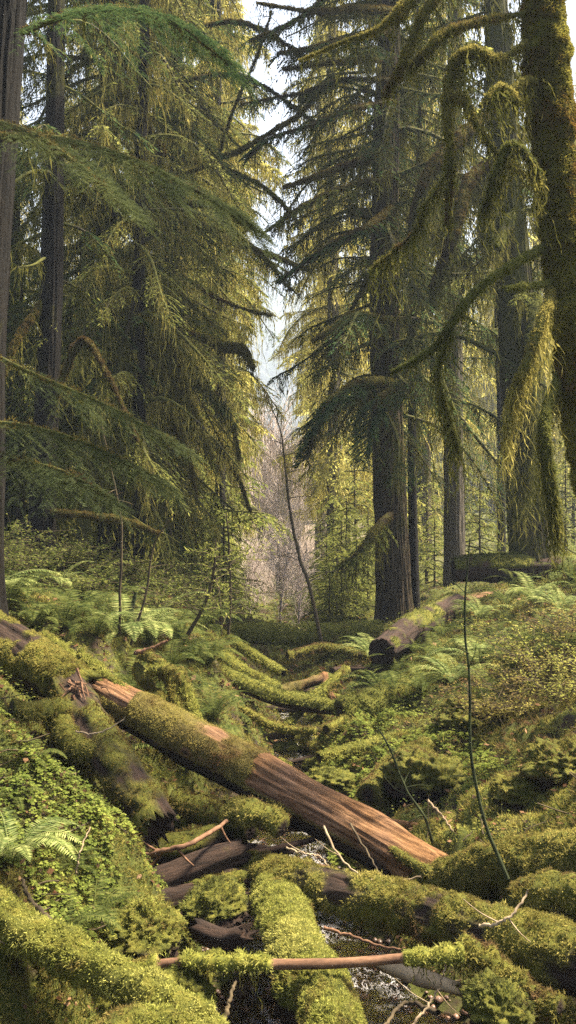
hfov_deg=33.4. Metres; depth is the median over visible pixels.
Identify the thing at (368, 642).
fern
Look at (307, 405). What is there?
conifer
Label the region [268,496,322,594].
bare alder
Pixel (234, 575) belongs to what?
young hemlock
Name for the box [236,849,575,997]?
mossy log
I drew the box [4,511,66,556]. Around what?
shrub
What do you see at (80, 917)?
fern
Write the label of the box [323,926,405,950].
dead branch
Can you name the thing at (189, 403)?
conifer
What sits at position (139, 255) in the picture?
conifer
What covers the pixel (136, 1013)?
mossy log
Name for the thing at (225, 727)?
fern
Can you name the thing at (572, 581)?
fern
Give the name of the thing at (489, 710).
shrub
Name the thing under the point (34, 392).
young hemlock
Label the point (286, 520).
bare alder
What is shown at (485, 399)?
conifer
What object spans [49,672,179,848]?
broken log
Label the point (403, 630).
fallen log
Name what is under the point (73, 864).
fern
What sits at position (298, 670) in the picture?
ground moss
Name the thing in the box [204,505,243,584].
young hemlock
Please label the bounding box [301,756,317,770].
mossy stone
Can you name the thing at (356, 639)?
fern
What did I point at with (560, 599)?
fern
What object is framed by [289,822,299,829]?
driftwood
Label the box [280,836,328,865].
dead branch
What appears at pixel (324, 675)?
broken stub
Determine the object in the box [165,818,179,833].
driftwood
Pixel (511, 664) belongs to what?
fern
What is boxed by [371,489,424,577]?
young hemlock
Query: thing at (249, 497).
bare alder
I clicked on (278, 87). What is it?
sky
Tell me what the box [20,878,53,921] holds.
dead branch
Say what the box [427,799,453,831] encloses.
dead branch
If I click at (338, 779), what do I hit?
mossy boulder
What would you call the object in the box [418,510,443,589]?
young hemlock
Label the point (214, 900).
mossy boulder
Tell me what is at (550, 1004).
mossy log
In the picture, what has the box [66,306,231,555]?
young hemlock
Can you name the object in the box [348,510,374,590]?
young hemlock
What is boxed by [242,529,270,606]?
bare alder
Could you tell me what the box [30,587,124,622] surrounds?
fern
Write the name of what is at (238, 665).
mossy log
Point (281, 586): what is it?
bare alder
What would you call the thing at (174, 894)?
rotten log
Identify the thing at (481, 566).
fallen log
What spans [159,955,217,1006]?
mossy boulder
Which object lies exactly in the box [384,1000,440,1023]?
dead branch
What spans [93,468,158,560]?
young hemlock
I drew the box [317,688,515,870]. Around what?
wood sorrel
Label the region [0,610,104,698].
fallen log
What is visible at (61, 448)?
young hemlock
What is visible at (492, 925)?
dead branch
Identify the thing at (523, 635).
fern
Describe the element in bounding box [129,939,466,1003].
long stick
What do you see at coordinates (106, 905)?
fern
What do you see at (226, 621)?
fern
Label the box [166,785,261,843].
mossy log
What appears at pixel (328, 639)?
shrub
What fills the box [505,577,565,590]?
fern
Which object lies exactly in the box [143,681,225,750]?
fern
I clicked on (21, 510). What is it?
young hemlock
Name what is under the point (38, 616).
fern
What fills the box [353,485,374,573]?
young hemlock
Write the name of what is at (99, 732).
dead branch
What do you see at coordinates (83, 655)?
mossy branch
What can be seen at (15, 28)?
conifer
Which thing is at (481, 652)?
fern
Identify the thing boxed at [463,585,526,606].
fallen log
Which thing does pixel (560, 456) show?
conifer
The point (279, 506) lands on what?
bare alder
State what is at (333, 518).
young hemlock
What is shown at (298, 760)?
driftwood
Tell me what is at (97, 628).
fern
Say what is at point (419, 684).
fern
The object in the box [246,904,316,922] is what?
driftwood
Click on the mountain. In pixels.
(279, 326)
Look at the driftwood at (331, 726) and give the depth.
9.46 m
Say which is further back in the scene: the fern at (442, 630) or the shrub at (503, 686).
the fern at (442, 630)
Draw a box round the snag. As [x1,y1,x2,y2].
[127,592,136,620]
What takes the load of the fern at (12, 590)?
on the ground
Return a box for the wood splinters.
[59,668,109,699]
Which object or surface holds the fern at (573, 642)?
on the ground
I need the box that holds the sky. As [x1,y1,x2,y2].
[20,0,575,302]
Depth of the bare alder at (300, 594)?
18.49 m
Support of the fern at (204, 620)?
on the ground
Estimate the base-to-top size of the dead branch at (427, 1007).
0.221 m
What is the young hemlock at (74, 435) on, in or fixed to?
on the ground
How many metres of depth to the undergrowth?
8.63 m
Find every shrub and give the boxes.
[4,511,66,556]
[4,523,76,561]
[4,548,74,586]
[5,532,91,571]
[7,529,119,573]
[17,564,122,599]
[43,543,141,574]
[57,549,162,590]
[84,557,197,595]
[110,575,218,615]
[123,558,211,597]
[131,584,248,615]
[189,584,265,627]
[288,596,331,617]
[308,626,378,660]
[430,681,551,737]
[443,647,569,702]
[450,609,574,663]
[460,582,506,593]
[467,618,575,694]
[485,654,575,712]
[511,587,575,644]
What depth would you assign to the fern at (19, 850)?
4.59 m
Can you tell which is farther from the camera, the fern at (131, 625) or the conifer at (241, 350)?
the conifer at (241, 350)
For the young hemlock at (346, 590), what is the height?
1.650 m
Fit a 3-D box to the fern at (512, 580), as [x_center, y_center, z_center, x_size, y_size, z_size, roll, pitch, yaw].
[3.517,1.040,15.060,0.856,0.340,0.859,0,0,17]
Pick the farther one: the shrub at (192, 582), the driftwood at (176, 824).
the shrub at (192, 582)
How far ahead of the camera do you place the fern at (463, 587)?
14.75 m
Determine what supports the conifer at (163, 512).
on the ground
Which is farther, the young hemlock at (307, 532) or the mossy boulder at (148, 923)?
the young hemlock at (307, 532)
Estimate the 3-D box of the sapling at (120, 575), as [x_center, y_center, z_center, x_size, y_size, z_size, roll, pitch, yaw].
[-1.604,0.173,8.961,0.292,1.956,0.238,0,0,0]
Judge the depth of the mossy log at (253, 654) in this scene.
12.82 m
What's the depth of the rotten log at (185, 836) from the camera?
5.97 m
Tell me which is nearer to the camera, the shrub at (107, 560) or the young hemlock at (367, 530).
the shrub at (107, 560)
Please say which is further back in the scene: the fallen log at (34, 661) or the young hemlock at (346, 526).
the young hemlock at (346, 526)
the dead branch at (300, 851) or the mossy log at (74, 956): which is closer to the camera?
the mossy log at (74, 956)
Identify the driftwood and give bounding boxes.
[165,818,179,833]
[169,882,193,887]
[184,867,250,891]
[216,868,247,874]
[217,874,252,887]
[235,839,295,854]
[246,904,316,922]
[257,837,319,852]
[258,827,300,831]
[263,727,318,740]
[267,705,307,712]
[289,754,315,762]
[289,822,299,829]
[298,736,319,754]
[316,714,332,721]
[318,721,328,734]
[323,711,352,732]
[329,664,363,672]
[342,667,393,674]
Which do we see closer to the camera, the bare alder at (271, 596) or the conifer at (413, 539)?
the conifer at (413, 539)
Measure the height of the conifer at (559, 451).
27.130 m
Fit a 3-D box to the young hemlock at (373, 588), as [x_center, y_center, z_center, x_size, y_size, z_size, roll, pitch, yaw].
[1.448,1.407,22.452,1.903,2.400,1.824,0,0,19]
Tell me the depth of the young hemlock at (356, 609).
17.48 m
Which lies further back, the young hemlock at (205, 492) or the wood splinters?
the young hemlock at (205, 492)
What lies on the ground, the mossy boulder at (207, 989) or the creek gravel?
the creek gravel
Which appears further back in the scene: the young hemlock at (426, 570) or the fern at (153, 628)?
the young hemlock at (426, 570)
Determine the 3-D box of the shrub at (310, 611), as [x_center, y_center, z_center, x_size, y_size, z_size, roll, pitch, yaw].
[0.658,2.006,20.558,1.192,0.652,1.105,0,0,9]
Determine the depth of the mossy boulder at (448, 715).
8.41 m
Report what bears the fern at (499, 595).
on the ground
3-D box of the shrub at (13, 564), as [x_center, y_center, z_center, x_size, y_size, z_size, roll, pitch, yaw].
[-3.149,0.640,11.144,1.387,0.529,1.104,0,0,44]
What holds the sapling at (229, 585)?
on the ground
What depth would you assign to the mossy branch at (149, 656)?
7.54 m
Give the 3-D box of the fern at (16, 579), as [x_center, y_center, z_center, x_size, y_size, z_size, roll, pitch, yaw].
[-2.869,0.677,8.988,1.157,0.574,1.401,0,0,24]
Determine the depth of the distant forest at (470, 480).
103.14 m
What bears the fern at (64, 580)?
on the ground
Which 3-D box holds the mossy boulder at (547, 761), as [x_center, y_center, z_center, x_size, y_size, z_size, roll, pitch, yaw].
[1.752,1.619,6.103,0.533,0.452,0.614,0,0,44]
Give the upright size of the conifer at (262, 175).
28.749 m
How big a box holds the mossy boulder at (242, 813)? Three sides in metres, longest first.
0.509 x 0.287 x 0.227 m
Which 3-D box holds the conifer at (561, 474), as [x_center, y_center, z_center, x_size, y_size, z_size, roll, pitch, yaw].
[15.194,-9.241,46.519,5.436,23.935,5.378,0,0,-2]
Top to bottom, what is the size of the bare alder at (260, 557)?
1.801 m
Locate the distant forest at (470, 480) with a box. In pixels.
[153,246,559,519]
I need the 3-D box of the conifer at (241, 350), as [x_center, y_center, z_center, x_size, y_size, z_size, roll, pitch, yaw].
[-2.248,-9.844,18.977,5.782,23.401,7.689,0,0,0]
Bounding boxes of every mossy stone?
[272,740,286,750]
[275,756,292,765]
[283,739,303,749]
[294,734,308,737]
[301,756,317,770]
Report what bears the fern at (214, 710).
on the ground
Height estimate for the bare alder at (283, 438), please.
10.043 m
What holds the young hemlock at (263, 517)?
on the ground
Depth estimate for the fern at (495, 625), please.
11.78 m
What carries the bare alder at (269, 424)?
on the ground
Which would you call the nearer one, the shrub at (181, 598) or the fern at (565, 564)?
the shrub at (181, 598)
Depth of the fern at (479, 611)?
12.97 m
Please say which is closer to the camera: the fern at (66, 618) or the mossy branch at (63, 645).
the mossy branch at (63, 645)
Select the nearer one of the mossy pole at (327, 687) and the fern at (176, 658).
the fern at (176, 658)
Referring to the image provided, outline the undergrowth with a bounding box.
[0,529,575,1023]
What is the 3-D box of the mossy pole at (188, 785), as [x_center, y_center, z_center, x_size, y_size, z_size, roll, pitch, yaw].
[-0.685,2.083,6.489,0.144,0.556,0.166,0,-28,4]
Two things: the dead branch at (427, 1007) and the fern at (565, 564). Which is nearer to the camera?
the dead branch at (427, 1007)
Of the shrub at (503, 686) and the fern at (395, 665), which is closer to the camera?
the shrub at (503, 686)
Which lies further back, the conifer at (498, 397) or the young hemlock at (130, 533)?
the conifer at (498, 397)
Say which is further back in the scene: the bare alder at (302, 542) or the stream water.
the bare alder at (302, 542)
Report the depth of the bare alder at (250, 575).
20.30 m
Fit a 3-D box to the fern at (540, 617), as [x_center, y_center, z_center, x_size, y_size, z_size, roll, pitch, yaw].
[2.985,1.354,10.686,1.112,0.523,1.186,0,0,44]
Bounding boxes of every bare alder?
[232,536,277,604]
[233,412,305,578]
[235,524,266,612]
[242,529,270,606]
[243,470,261,545]
[246,395,306,543]
[246,471,297,567]
[248,383,298,519]
[252,452,314,533]
[253,429,312,584]
[253,556,277,604]
[258,422,323,548]
[260,417,299,484]
[264,464,304,567]
[264,513,305,623]
[265,484,306,574]
[265,561,280,599]
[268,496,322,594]
[271,525,299,595]
[280,523,326,624]
[280,540,309,603]
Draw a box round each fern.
[0,739,66,766]
[0,777,45,810]
[0,805,85,863]
[5,568,64,600]
[5,569,62,590]
[5,571,53,604]
[7,595,76,628]
[16,589,133,635]
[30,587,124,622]
[35,561,93,586]
[36,890,121,936]
[49,606,129,641]
[52,839,110,874]
[59,588,161,615]
[62,593,183,644]
[66,869,144,933]
[67,557,132,583]
[103,575,166,598]
[105,592,205,644]
[112,647,207,694]
[123,724,251,770]
[134,604,219,642]
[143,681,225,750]
[153,639,226,685]
[159,631,230,668]
[167,635,249,665]
[177,598,256,637]
[182,677,266,724]
[222,608,247,622]
[333,638,375,661]
[336,668,407,695]
[337,633,373,656]
[351,649,419,673]
[384,632,481,662]
[386,663,453,691]
[406,653,500,683]
[408,637,438,654]
[419,617,474,641]
[422,626,526,664]
[439,665,529,706]
[445,595,512,619]
[445,634,549,670]
[446,582,492,595]
[452,598,490,619]
[459,622,519,644]
[467,582,539,609]
[483,568,538,585]
[484,624,546,647]
[490,608,574,640]
[502,571,570,606]
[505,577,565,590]
[515,632,575,665]
[517,583,575,612]
[524,607,575,627]
[526,564,573,581]
[527,555,575,580]
[534,569,575,591]
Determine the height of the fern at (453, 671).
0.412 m
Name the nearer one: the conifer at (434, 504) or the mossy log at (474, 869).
the mossy log at (474, 869)
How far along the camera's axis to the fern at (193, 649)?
9.61 m
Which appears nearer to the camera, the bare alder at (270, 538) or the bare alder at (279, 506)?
the bare alder at (279, 506)
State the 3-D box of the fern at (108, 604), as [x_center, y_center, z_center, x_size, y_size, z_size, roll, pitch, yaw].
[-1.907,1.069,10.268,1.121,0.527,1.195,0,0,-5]
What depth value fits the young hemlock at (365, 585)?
18.94 m
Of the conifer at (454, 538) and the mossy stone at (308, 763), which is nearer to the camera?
the mossy stone at (308, 763)
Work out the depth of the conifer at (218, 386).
21.90 m
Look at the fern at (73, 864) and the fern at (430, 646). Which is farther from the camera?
the fern at (430, 646)
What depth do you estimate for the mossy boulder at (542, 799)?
5.89 m
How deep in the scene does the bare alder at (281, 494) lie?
37.14 m
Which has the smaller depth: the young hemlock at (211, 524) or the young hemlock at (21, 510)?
the young hemlock at (21, 510)
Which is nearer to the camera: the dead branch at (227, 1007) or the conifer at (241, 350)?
the dead branch at (227, 1007)
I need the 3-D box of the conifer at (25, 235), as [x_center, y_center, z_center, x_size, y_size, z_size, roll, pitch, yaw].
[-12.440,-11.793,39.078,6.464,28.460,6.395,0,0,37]
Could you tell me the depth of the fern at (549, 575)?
14.92 m
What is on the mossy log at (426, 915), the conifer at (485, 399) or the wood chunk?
the wood chunk
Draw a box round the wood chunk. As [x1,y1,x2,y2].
[188,917,259,953]
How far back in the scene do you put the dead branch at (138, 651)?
7.79 m
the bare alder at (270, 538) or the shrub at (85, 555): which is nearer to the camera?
the shrub at (85, 555)
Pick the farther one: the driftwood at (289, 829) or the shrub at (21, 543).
the shrub at (21, 543)
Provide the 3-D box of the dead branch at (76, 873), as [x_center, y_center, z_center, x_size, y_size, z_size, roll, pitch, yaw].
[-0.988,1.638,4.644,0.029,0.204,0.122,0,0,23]
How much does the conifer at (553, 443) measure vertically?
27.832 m
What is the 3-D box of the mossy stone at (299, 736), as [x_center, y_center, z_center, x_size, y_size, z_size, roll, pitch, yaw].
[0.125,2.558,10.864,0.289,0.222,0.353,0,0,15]
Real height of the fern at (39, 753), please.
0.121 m
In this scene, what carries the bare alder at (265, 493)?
on the ground
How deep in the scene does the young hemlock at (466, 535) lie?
29.97 m
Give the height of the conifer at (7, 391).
22.400 m
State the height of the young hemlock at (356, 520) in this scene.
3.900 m
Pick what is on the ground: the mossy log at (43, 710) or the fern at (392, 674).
the fern at (392, 674)
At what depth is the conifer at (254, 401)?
37.71 m
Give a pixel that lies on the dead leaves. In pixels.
(50, 871)
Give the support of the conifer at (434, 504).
on the ground
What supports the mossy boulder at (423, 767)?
on the ground
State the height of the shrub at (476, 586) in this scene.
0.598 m
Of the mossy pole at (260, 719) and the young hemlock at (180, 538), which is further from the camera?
the young hemlock at (180, 538)
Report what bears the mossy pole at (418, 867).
on the ground
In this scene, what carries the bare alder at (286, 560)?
on the ground
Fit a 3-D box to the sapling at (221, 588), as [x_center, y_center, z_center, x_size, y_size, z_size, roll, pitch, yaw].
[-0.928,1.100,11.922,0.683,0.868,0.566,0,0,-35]
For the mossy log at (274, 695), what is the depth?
10.35 m
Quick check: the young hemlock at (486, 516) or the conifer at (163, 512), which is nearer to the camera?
the conifer at (163, 512)
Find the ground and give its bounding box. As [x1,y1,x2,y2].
[0,504,575,1023]
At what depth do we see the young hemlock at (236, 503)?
24.95 m
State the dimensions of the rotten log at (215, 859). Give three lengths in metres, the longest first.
0.767 x 0.198 x 0.177 m
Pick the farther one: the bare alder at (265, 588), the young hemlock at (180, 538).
the bare alder at (265, 588)
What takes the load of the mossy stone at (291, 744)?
on the ground
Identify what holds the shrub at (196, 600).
on the ground
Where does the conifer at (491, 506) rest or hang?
on the ground
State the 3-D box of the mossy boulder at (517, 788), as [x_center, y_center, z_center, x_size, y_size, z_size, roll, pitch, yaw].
[1.541,1.821,6.208,0.520,0.340,0.481,0,0,-13]
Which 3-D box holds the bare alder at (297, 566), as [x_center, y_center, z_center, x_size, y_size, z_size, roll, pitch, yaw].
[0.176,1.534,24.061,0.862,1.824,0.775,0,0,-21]
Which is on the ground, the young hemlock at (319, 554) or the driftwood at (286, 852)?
the young hemlock at (319, 554)
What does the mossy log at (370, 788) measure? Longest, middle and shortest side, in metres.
1.204 x 0.325 x 0.248 m
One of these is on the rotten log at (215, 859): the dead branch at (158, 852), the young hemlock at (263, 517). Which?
the dead branch at (158, 852)
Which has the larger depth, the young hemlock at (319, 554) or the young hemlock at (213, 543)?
the young hemlock at (319, 554)
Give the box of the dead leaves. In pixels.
[0,537,575,1021]
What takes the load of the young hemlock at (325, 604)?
on the ground
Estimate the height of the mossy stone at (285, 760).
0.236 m
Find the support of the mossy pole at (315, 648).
on the ground
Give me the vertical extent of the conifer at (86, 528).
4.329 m
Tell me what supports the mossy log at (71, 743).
on the broken log at (129, 783)
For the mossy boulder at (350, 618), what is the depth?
16.96 m
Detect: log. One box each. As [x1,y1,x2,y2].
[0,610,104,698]
[0,885,229,1023]
[6,694,73,735]
[38,712,100,777]
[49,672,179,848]
[90,675,447,877]
[90,999,218,1023]
[144,822,234,867]
[153,838,257,886]
[161,885,195,909]
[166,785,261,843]
[214,646,281,687]
[219,664,334,714]
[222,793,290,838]
[225,619,383,646]
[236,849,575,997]
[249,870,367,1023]
[281,672,328,691]
[332,652,459,718]
[356,735,434,801]
[368,591,463,665]
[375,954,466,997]
[391,818,418,829]
[407,826,575,899]
[450,550,575,582]
[451,929,567,1023]
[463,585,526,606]
[508,864,575,920]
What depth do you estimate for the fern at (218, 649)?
10.14 m
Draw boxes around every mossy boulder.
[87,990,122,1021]
[104,893,188,960]
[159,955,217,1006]
[176,874,250,927]
[270,958,310,1023]
[303,764,358,795]
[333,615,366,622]
[379,746,465,807]
[431,693,509,736]
[459,966,537,1023]
[488,769,544,812]
[519,731,575,790]
[536,786,565,809]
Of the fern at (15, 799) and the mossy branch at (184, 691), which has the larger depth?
the mossy branch at (184, 691)
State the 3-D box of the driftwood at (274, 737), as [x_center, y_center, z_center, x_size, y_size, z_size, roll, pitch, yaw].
[-0.201,2.414,10.306,1.161,0.078,0.076,-4,2,-24]
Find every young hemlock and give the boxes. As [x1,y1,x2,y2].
[4,248,94,545]
[7,269,154,541]
[14,329,169,553]
[23,293,80,537]
[25,285,131,541]
[56,449,97,557]
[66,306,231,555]
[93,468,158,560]
[95,370,252,582]
[125,366,288,584]
[155,479,221,596]
[186,535,251,620]
[189,499,269,615]
[190,408,293,597]
[191,464,244,586]
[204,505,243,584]
[211,557,259,622]
[291,488,362,598]
[300,546,366,622]
[301,523,374,621]
[301,568,348,623]
[302,530,359,613]
[304,497,351,584]
[305,498,374,600]
[307,521,375,598]
[308,572,372,623]
[309,468,375,588]
[314,554,371,620]
[318,534,375,622]
[343,521,375,609]
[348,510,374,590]
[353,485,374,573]
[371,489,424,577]
[407,472,467,584]
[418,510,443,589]
[429,462,496,554]
[464,485,507,553]
[471,481,507,552]
[556,437,575,545]
[556,458,575,552]
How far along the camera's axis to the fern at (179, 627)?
10.47 m
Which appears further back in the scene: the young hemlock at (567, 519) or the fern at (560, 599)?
the young hemlock at (567, 519)
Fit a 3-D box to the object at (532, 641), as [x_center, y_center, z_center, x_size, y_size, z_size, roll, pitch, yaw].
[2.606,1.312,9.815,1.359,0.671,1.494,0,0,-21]
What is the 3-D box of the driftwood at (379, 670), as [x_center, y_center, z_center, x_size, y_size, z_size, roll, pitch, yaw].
[0.995,1.996,12.107,0.933,0.090,0.093,-4,-3,45]
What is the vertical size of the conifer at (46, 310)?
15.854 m
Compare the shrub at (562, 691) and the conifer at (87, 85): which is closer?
the shrub at (562, 691)
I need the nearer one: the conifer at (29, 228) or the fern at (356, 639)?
the fern at (356, 639)
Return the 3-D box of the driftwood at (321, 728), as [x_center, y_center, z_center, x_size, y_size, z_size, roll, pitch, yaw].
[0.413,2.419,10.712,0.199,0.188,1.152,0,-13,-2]
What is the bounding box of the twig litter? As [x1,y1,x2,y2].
[0,530,575,981]
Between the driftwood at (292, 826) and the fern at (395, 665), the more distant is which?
the fern at (395, 665)
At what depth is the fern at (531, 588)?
12.59 m
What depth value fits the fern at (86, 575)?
12.26 m
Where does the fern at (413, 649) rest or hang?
on the ground
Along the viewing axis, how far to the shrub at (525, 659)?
8.57 m
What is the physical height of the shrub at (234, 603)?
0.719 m
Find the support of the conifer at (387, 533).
on the ground
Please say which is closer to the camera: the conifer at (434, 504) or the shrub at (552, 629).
the shrub at (552, 629)
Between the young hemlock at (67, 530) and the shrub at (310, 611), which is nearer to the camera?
the young hemlock at (67, 530)
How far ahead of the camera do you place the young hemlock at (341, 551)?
19.98 m
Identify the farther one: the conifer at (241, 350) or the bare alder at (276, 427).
the bare alder at (276, 427)
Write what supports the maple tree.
on the ground
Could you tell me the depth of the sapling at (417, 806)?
6.20 m
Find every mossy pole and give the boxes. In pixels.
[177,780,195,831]
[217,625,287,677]
[238,704,318,744]
[284,663,350,725]
[285,641,368,665]
[315,729,409,765]
[387,844,438,884]
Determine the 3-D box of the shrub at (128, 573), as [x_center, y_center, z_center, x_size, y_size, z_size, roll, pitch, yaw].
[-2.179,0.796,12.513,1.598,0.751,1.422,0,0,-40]
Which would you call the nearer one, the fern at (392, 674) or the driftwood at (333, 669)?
the fern at (392, 674)
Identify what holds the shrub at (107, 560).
on the ground
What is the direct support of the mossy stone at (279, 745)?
on the ground
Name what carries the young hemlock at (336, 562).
on the ground
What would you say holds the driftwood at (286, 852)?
on the mossy log at (426, 915)
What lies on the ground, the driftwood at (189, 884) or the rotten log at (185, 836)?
the driftwood at (189, 884)
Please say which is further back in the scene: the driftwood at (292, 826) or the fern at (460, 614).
the fern at (460, 614)
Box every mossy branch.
[40,629,75,656]
[75,645,133,691]
[130,661,168,701]
[135,648,182,706]
[144,662,202,718]
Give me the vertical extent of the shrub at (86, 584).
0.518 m
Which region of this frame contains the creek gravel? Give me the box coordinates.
[195,735,467,1019]
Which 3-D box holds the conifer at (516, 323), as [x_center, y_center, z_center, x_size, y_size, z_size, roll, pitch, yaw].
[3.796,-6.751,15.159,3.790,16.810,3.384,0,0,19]
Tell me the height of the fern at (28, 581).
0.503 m
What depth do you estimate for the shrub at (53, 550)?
12.13 m
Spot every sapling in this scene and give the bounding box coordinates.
[101,426,132,634]
[121,512,175,645]
[145,539,258,635]
[177,510,306,634]
[202,568,236,634]
[265,395,349,642]
[375,726,433,843]
[450,538,509,879]
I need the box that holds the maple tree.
[298,0,575,613]
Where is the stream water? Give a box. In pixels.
[214,713,466,1023]
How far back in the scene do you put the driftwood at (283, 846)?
6.18 m
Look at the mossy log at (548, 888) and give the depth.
4.58 m
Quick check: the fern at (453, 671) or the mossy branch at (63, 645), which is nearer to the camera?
the mossy branch at (63, 645)
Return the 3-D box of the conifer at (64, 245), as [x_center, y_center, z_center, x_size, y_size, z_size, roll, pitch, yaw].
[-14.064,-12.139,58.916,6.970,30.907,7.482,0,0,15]
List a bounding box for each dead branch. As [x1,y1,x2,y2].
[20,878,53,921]
[75,716,125,734]
[75,826,90,874]
[133,638,168,654]
[138,819,230,865]
[223,980,236,1020]
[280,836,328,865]
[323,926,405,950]
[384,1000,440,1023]
[395,964,460,1023]
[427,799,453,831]
[463,889,529,941]
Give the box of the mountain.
[25,298,549,450]
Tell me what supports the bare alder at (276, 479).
on the ground
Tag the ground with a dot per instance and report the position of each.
(90, 642)
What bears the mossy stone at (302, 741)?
on the ground
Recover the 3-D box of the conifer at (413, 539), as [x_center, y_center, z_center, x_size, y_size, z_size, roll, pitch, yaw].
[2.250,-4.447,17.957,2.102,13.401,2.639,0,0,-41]
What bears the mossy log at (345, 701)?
on the ground
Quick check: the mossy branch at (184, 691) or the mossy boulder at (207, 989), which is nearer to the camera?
the mossy boulder at (207, 989)
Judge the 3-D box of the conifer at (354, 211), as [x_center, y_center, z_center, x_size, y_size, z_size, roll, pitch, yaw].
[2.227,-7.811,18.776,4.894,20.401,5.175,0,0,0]
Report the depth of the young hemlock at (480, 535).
21.97 m
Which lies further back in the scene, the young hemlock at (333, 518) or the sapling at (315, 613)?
the young hemlock at (333, 518)
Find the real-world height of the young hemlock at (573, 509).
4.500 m
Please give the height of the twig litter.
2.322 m
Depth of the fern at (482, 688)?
9.03 m
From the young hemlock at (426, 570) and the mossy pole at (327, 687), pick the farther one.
the young hemlock at (426, 570)
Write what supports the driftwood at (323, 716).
on the ground
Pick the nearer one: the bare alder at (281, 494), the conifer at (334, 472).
the conifer at (334, 472)
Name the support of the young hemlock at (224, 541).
on the ground
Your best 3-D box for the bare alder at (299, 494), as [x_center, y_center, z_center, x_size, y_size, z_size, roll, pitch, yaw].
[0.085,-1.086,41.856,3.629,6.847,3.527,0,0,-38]
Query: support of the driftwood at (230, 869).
on the mossy log at (426, 915)
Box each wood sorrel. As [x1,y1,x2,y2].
[0,708,167,945]
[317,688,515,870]
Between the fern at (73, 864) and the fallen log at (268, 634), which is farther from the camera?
the fallen log at (268, 634)
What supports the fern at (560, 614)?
on the ground
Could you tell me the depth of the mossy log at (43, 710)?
6.36 m
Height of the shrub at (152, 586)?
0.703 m
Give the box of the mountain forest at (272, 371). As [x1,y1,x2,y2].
[32,288,476,462]
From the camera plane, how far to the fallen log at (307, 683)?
11.46 m
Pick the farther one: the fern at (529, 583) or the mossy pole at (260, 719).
the fern at (529, 583)
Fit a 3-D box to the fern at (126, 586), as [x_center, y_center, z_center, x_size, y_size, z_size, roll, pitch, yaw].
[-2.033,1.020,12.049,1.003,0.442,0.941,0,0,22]
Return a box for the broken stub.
[320,671,335,700]
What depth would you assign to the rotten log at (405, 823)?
6.51 m
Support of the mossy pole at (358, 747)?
on the ground
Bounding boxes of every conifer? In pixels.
[0,0,283,615]
[4,0,272,609]
[4,4,120,532]
[5,0,177,590]
[6,0,261,603]
[19,87,38,519]
[19,99,66,497]
[25,0,154,466]
[26,92,78,508]
[28,0,325,589]
[64,3,248,537]
[75,299,156,564]
[108,342,199,596]
[123,0,297,568]
[149,0,293,592]
[186,0,292,561]
[230,0,557,624]
[268,0,371,556]
[269,0,429,580]
[283,0,486,414]
[307,1,538,558]
[324,5,506,556]
[335,0,471,609]
[394,0,575,585]
[399,0,520,586]
[463,141,557,551]
[463,210,496,519]
[466,265,496,504]
[471,39,570,535]
[495,246,575,515]
[548,72,575,513]
[554,415,575,529]
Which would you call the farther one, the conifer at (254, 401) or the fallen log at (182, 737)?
the conifer at (254, 401)
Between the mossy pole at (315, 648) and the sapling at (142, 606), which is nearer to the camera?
the sapling at (142, 606)
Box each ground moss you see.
[0,536,575,1023]
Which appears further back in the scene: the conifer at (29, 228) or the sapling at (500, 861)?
the conifer at (29, 228)
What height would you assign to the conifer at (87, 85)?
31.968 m
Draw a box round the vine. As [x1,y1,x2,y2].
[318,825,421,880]
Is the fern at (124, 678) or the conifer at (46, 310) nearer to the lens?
the fern at (124, 678)
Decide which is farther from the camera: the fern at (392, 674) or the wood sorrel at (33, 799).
the fern at (392, 674)
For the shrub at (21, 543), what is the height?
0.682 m
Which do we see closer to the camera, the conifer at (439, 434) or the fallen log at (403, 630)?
the fallen log at (403, 630)
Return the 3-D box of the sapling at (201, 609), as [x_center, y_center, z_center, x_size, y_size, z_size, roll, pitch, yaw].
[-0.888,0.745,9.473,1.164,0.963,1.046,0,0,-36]
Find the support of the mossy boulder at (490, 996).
on the ground
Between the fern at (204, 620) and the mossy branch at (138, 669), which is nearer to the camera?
the mossy branch at (138, 669)
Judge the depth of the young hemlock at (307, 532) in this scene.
29.91 m
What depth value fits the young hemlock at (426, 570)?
23.96 m
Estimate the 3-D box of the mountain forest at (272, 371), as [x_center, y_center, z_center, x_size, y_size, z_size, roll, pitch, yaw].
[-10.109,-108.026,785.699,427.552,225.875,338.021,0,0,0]

